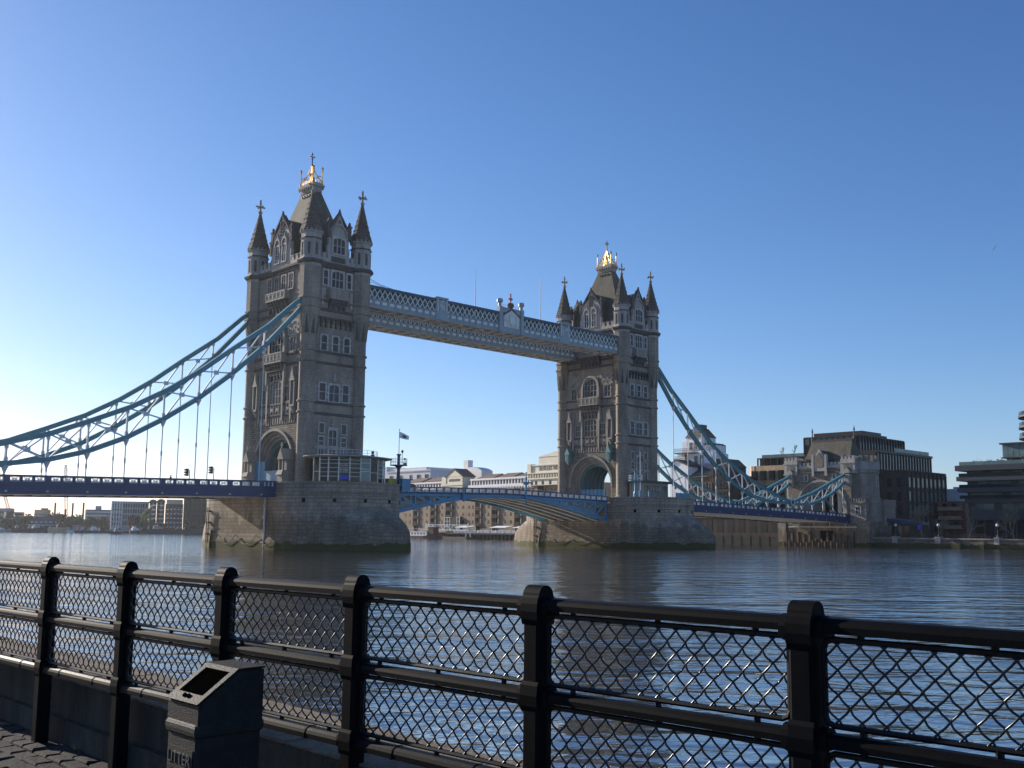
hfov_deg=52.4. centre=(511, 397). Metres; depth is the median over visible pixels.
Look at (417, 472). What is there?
apartment building
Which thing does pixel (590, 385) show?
window
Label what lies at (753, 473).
window
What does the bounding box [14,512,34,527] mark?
bushy tree
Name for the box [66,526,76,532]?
tug boat
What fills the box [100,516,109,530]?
bushy tree
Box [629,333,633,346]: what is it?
window
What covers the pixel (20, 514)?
apartment building
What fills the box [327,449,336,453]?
window
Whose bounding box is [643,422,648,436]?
window
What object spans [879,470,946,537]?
hotel building
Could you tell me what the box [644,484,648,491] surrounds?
window
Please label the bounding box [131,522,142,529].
hedge bush
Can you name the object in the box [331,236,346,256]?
window
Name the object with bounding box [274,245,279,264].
window
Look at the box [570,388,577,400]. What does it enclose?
window
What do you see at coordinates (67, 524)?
bushy tree
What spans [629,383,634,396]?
window
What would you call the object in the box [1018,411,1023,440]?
tower flats
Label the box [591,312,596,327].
window
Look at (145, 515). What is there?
pale tree
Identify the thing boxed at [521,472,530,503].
navigation post
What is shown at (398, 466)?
signal mast
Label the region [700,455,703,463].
window
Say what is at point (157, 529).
moored barge
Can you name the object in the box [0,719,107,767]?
quay setts
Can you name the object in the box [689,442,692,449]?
window
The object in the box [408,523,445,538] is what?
river boat
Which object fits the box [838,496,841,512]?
window
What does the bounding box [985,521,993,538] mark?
window
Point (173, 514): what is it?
balcony flats
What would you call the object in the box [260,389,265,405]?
window
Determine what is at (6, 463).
suspension chain
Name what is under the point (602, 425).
window
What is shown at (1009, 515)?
bare tree
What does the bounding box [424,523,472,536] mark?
gangway
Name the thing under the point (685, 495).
guard rail
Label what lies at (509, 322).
walkway
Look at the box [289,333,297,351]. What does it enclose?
window
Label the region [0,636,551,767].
river wall
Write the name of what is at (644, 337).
window
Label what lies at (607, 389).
window
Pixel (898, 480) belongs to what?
window
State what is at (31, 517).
bushy tree
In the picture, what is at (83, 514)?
mooring pile
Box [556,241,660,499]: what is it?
bridge tower
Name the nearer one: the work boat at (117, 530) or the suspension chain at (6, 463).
the suspension chain at (6, 463)
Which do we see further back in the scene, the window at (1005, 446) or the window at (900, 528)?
the window at (900, 528)
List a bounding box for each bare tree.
[909,502,929,537]
[934,518,948,536]
[956,503,984,537]
[993,501,1020,538]
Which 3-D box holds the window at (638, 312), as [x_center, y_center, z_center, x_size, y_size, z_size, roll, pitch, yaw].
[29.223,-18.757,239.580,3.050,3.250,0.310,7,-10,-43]
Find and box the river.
[0,532,1023,767]
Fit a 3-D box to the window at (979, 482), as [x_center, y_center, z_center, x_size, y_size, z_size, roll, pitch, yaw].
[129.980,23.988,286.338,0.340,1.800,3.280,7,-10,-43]
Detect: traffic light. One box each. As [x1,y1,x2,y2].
[184,469,189,478]
[208,466,213,484]
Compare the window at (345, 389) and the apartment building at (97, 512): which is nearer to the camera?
the window at (345, 389)
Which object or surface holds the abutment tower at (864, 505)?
on the bank
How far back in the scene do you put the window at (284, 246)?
185.60 m
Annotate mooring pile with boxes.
[53,503,55,526]
[63,509,66,526]
[71,503,73,527]
[81,503,84,526]
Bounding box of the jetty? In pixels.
[444,530,514,539]
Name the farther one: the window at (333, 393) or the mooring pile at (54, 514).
the mooring pile at (54, 514)
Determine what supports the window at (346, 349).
in the bridge tower at (315, 367)
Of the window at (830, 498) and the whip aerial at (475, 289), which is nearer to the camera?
the whip aerial at (475, 289)
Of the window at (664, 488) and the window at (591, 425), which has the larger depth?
the window at (591, 425)
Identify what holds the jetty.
in the river
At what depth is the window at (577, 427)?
242.25 m
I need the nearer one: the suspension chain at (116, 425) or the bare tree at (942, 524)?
the suspension chain at (116, 425)
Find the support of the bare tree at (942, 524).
on the bank
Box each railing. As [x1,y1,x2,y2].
[0,556,1023,767]
[875,534,1020,538]
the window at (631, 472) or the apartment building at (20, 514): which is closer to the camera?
the window at (631, 472)
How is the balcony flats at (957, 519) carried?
on the bank
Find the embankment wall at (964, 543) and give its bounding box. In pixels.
[872,536,1023,549]
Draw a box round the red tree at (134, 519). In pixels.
[126,515,140,528]
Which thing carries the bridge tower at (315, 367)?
on the bridge pier at (330, 515)
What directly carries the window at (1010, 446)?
in the apartment building at (990, 488)
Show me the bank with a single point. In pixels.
(754, 540)
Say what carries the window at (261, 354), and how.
in the bridge tower at (315, 367)
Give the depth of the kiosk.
294.86 m
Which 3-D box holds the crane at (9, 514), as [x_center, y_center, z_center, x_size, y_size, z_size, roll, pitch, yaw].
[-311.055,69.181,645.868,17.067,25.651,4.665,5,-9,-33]
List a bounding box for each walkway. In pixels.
[368,313,577,361]
[369,284,617,356]
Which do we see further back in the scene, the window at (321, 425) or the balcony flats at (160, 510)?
the balcony flats at (160, 510)
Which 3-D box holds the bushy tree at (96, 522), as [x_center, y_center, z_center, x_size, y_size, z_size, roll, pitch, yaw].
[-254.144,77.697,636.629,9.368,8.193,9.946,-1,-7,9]
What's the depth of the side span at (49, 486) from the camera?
155.91 m
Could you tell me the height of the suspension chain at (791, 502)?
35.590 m
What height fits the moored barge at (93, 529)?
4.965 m
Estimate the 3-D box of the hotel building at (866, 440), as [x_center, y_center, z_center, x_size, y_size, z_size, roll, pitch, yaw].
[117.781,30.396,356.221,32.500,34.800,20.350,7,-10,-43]
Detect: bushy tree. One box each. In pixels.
[0,515,17,528]
[11,517,25,527]
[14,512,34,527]
[25,514,45,522]
[48,512,62,524]
[52,512,70,527]
[66,514,81,522]
[80,516,93,527]
[89,518,101,528]
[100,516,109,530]
[195,522,204,528]
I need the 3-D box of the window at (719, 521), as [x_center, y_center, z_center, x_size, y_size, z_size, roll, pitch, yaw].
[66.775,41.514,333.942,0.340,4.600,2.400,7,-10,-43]
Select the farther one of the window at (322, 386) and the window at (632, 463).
the window at (632, 463)
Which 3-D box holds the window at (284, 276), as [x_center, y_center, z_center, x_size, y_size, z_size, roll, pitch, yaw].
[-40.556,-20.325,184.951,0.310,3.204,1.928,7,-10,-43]
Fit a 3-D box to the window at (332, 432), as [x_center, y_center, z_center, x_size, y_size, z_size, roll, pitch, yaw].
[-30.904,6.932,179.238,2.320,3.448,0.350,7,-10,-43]
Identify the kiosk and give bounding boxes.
[887,518,928,537]
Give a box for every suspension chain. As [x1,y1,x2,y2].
[0,297,301,479]
[0,312,248,483]
[657,448,835,512]
[658,369,845,513]
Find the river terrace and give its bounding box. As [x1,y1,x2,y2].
[694,517,777,544]
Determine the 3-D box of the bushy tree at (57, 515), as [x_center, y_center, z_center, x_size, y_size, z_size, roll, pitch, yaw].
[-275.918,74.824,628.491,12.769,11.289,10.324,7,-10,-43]
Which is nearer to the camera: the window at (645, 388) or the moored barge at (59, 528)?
the window at (645, 388)
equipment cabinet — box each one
[385,478,396,483]
[399,479,411,490]
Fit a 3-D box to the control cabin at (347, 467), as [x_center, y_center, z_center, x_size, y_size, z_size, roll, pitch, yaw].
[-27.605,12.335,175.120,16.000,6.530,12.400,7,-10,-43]
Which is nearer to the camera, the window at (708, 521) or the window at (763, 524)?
the window at (763, 524)
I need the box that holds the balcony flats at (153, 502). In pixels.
[149,499,156,520]
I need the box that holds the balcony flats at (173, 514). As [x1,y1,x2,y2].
[165,499,182,528]
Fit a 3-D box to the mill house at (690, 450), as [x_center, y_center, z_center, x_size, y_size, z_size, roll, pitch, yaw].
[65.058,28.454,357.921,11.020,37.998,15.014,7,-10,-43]
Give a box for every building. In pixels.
[0,508,14,517]
[14,512,24,517]
[34,508,50,516]
[85,506,110,529]
[110,501,148,530]
[182,499,206,528]
[377,467,451,482]
[746,476,753,508]
[750,453,842,514]
[803,431,904,515]
[859,448,932,471]
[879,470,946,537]
[946,487,967,501]
[955,442,1023,538]
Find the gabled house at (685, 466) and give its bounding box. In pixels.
[668,459,699,496]
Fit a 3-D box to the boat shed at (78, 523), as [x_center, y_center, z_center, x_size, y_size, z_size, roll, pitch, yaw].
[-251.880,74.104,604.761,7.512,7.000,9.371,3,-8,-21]
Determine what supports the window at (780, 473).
in the office building at (768, 471)
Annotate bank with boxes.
[439,532,777,544]
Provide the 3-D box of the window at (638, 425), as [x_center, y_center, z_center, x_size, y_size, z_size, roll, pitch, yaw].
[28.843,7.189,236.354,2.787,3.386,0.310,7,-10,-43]
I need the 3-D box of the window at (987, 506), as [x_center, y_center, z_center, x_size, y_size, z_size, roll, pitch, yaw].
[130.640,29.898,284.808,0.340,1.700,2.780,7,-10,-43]
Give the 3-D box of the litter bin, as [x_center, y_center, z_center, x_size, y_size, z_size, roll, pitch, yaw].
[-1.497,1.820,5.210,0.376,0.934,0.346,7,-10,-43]
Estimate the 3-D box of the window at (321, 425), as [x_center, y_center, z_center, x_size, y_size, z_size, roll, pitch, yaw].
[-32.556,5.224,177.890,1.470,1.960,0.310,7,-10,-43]
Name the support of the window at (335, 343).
in the bridge tower at (315, 367)
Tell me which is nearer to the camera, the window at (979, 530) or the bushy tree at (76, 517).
the window at (979, 530)
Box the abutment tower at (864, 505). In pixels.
[778,427,895,546]
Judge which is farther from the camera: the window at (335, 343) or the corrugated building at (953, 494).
the corrugated building at (953, 494)
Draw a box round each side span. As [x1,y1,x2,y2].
[0,474,277,498]
[608,500,849,522]
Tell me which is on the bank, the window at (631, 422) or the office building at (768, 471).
the office building at (768, 471)
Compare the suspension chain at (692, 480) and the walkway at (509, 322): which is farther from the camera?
the suspension chain at (692, 480)
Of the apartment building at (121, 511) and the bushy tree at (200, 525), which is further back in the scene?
the apartment building at (121, 511)
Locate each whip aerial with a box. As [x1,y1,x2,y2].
[474,265,475,316]
[540,278,540,329]
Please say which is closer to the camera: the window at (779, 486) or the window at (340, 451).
the window at (340, 451)
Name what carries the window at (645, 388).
in the bridge tower at (607, 413)
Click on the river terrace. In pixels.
(721, 527)
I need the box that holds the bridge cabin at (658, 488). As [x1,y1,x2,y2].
[627,480,671,496]
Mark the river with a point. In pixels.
(967, 587)
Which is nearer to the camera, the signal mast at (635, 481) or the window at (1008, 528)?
the signal mast at (635, 481)
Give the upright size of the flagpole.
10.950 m
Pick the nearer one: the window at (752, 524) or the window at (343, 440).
the window at (343, 440)
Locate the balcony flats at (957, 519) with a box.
[937,501,969,537]
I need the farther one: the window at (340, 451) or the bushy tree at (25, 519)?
the bushy tree at (25, 519)
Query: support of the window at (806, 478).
in the abutment tower at (864, 505)
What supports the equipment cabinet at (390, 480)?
on the bridge pier at (330, 515)
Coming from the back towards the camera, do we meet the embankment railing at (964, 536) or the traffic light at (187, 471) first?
the embankment railing at (964, 536)
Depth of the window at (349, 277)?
184.52 m
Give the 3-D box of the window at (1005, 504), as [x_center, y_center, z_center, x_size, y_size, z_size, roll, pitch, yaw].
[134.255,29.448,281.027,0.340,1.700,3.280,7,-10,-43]
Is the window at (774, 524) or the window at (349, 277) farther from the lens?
the window at (774, 524)
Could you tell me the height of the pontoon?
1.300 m
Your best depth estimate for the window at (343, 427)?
181.01 m
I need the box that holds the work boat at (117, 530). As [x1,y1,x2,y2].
[110,526,121,533]
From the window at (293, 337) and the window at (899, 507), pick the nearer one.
the window at (293, 337)
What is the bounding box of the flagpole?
[640,455,642,489]
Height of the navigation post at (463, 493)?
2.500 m
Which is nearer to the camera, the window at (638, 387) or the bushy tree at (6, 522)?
the window at (638, 387)
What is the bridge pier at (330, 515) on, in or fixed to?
in the river
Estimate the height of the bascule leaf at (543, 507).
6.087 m
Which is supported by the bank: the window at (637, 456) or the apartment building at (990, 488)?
the apartment building at (990, 488)
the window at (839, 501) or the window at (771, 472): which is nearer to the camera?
the window at (839, 501)
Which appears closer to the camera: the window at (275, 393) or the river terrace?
the window at (275, 393)
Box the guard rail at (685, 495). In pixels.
[676,492,688,497]
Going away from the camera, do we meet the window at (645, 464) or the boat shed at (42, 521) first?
the window at (645, 464)
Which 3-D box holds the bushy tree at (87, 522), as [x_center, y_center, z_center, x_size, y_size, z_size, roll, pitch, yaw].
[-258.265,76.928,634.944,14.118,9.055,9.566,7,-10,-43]
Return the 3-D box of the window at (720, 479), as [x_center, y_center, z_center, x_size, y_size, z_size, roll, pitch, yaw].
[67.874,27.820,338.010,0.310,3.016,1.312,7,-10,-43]
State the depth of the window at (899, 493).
326.14 m
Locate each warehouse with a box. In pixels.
[399,451,610,532]
[689,463,713,504]
[714,458,746,507]
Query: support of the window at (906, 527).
in the kiosk
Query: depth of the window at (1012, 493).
279.78 m
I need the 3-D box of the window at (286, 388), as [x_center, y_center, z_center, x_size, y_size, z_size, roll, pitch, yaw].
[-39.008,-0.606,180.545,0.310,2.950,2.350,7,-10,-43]
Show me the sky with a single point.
(817, 197)
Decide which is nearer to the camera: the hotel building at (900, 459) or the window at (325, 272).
the window at (325, 272)
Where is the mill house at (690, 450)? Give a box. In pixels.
[674,424,727,463]
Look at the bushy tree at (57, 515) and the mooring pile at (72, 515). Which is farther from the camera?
the bushy tree at (57, 515)
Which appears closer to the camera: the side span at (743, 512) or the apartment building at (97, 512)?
the side span at (743, 512)
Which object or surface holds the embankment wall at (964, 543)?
on the bank
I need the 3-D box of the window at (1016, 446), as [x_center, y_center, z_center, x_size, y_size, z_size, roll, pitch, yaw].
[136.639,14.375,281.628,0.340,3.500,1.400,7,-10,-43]
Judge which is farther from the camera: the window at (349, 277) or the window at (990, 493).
the window at (990, 493)
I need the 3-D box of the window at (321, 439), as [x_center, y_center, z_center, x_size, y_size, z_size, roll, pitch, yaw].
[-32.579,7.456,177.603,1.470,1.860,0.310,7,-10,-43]
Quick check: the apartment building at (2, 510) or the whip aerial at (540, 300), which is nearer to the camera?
the whip aerial at (540, 300)
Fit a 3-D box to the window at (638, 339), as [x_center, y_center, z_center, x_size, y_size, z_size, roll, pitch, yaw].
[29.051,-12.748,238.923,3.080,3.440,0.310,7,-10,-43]
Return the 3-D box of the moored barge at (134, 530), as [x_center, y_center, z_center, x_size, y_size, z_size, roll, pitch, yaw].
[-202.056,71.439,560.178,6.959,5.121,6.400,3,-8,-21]
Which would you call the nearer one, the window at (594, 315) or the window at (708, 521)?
the window at (594, 315)
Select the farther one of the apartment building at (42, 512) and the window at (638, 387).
the apartment building at (42, 512)
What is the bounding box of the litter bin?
[165,659,265,767]
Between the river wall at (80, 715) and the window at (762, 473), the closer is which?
the river wall at (80, 715)
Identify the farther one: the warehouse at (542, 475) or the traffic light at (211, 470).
the warehouse at (542, 475)
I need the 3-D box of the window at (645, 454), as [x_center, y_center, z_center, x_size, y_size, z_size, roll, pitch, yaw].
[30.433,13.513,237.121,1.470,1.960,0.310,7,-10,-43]
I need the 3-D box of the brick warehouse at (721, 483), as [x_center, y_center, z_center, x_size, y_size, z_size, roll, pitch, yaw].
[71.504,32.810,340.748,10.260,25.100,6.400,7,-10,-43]
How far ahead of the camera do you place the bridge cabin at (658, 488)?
231.06 m
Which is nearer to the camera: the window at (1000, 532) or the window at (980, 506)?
the window at (1000, 532)
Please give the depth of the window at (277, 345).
184.52 m
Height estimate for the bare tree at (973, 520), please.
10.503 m
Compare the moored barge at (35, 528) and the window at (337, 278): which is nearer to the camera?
the window at (337, 278)
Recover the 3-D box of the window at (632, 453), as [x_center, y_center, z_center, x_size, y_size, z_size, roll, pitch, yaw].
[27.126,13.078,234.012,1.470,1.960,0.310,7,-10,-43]
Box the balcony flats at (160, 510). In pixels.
[156,499,165,523]
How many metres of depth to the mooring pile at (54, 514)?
546.06 m
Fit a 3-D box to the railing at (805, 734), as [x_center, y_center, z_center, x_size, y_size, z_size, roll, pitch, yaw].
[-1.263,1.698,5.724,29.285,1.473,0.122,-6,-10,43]
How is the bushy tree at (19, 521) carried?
on the downstream bank
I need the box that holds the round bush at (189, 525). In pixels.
[184,520,197,528]
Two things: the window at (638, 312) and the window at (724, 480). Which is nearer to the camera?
the window at (638, 312)
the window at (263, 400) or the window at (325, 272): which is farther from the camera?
the window at (263, 400)
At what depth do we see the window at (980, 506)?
286.55 m
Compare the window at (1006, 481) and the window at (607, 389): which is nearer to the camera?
the window at (607, 389)
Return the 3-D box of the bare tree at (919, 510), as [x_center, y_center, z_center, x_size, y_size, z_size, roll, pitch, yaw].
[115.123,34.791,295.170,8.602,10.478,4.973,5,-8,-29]
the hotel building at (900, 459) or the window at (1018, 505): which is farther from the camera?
the hotel building at (900, 459)
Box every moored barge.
[11,524,47,532]
[48,523,65,532]
[75,526,111,532]
[130,526,143,533]
[144,524,203,533]
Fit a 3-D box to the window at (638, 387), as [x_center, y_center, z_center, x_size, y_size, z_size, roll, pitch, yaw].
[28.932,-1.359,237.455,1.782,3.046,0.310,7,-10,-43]
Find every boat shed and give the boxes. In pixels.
[28,517,57,527]
[72,519,84,528]
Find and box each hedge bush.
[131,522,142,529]
[140,522,152,531]
[145,520,159,528]
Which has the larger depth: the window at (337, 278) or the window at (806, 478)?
the window at (806, 478)
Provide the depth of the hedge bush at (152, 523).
579.69 m
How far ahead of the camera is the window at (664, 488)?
234.39 m
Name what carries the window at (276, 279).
in the bridge tower at (315, 367)
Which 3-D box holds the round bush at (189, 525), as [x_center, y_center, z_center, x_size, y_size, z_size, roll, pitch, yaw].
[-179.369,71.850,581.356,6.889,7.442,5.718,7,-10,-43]
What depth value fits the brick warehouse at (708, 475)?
344.39 m
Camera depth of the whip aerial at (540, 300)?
219.12 m
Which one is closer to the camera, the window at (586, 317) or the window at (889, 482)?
the window at (586, 317)
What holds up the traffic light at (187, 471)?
attached to the side span at (49, 486)
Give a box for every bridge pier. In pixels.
[201,481,410,550]
[514,497,715,548]
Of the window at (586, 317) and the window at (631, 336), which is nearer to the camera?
the window at (631, 336)
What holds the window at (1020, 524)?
in the apartment building at (990, 488)
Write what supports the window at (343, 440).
in the bridge tower at (315, 367)
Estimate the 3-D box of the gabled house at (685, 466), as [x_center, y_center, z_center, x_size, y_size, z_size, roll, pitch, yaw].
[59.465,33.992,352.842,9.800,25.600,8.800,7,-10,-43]
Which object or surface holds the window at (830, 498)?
in the hotel building at (866, 440)
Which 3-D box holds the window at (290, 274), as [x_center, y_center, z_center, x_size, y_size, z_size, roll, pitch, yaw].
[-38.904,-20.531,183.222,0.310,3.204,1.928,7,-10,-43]
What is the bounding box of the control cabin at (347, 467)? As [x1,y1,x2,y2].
[303,449,392,482]
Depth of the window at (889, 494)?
328.53 m
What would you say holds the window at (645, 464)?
in the bridge tower at (607, 413)
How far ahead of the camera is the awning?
409.59 m
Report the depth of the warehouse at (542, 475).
435.33 m
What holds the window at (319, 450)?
in the bridge tower at (315, 367)
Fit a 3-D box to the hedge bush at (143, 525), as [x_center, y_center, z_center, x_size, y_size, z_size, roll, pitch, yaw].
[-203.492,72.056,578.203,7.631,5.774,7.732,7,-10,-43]
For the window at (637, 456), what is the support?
in the bridge tower at (607, 413)
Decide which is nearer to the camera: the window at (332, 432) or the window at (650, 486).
the window at (332, 432)
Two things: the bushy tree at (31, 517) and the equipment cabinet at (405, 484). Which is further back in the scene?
the bushy tree at (31, 517)
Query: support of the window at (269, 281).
in the bridge tower at (315, 367)
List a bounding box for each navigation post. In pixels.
[462,488,465,501]
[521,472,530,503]
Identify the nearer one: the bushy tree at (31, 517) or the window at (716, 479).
the window at (716, 479)
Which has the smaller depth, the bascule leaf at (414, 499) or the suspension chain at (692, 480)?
the bascule leaf at (414, 499)
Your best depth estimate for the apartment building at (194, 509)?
589.92 m
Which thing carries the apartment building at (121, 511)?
on the downstream bank
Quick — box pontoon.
[442,536,479,538]
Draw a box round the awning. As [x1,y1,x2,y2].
[489,526,510,529]
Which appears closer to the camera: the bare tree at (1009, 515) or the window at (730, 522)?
the bare tree at (1009, 515)
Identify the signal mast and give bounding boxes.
[390,429,408,491]
[629,469,641,496]
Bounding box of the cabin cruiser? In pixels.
[0,527,9,532]
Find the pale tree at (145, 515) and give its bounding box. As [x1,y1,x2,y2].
[140,505,151,523]
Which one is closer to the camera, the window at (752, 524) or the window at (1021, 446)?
the window at (1021, 446)
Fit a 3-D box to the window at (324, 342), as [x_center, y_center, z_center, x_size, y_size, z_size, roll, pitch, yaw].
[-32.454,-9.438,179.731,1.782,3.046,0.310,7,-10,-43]
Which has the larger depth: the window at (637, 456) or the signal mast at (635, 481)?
the window at (637, 456)
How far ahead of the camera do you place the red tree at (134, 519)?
584.84 m
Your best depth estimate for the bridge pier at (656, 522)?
223.43 m
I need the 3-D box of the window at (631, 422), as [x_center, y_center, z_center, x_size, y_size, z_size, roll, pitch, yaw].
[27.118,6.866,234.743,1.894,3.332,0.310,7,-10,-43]
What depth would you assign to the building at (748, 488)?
365.66 m
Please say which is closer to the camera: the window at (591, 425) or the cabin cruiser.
the window at (591, 425)
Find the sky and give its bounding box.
[0,0,1023,527]
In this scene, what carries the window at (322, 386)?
in the bridge tower at (315, 367)
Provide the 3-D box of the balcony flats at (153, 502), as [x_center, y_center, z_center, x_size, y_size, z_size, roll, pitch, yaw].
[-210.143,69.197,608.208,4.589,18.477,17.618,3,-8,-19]
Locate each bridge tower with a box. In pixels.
[241,153,373,485]
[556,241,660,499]
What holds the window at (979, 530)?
in the apartment building at (990, 488)
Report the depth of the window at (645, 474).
236.52 m
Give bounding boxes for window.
[258,342,264,358]
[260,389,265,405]
[267,278,272,293]
[269,379,281,404]
[271,328,282,352]
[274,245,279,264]
[274,275,279,291]
[280,243,286,262]
[281,273,286,289]
[283,385,289,402]
[287,271,294,289]
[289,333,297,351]
[317,381,326,401]
[317,422,325,433]
[317,435,324,446]
[317,448,323,454]
[319,333,328,350]
[322,268,329,286]
[327,383,340,402]
[327,427,338,447]
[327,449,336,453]
[330,269,344,289]
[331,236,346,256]
[331,335,339,352]
[339,437,346,447]
[339,450,346,453]
[340,384,349,403]
[340,424,347,435]
[342,337,350,354]
[345,273,352,290]
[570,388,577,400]
[575,425,580,437]
[583,314,588,328]
[584,377,597,397]
[584,418,597,436]
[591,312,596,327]
[599,422,605,435]
[603,383,611,396]
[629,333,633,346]
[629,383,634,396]
[629,420,634,434]
[630,451,634,459]
[630,461,634,469]
[630,471,633,479]
[634,308,643,323]
[634,334,642,348]
[635,421,642,435]
[636,384,641,397]
[636,455,642,469]
[642,385,647,398]
[643,336,647,349]
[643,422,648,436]
[643,452,647,460]
[643,462,647,470]
[643,472,647,479]
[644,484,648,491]
[649,485,660,492]
[662,485,666,492]
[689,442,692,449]
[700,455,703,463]
[706,519,711,531]
[715,478,718,487]
[717,519,722,532]
[719,478,722,487]
[723,478,726,486]
[727,519,733,532]
[738,519,744,532]
[749,520,755,532]
[751,471,757,480]
[760,471,765,479]
[760,521,766,532]
[769,470,774,479]
[772,522,777,532]
[777,470,783,479]
[778,485,784,494]
[803,474,808,481]
[829,496,833,511]
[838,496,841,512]
[886,478,891,487]
[887,492,891,499]
[896,478,900,487]
[897,491,901,500]
[897,505,902,514]
[898,526,902,536]
[905,526,908,536]
[975,503,983,509]
[975,521,983,537]
[978,481,989,487]
[984,503,993,509]
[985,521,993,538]
[989,492,1001,494]
[996,521,1004,538]
[999,480,1009,483]
[1002,444,1007,456]
[1002,503,1014,508]
[1007,521,1015,538]
[1008,444,1013,456]
[1011,492,1021,494]
[1014,444,1019,456]
[1015,503,1023,508]
[1017,521,1023,538]
[1019,443,1023,455]
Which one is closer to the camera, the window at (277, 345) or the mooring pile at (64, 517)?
the window at (277, 345)
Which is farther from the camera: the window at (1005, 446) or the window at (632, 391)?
the window at (1005, 446)
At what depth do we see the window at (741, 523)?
327.93 m
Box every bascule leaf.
[399,486,506,512]
[446,489,607,521]

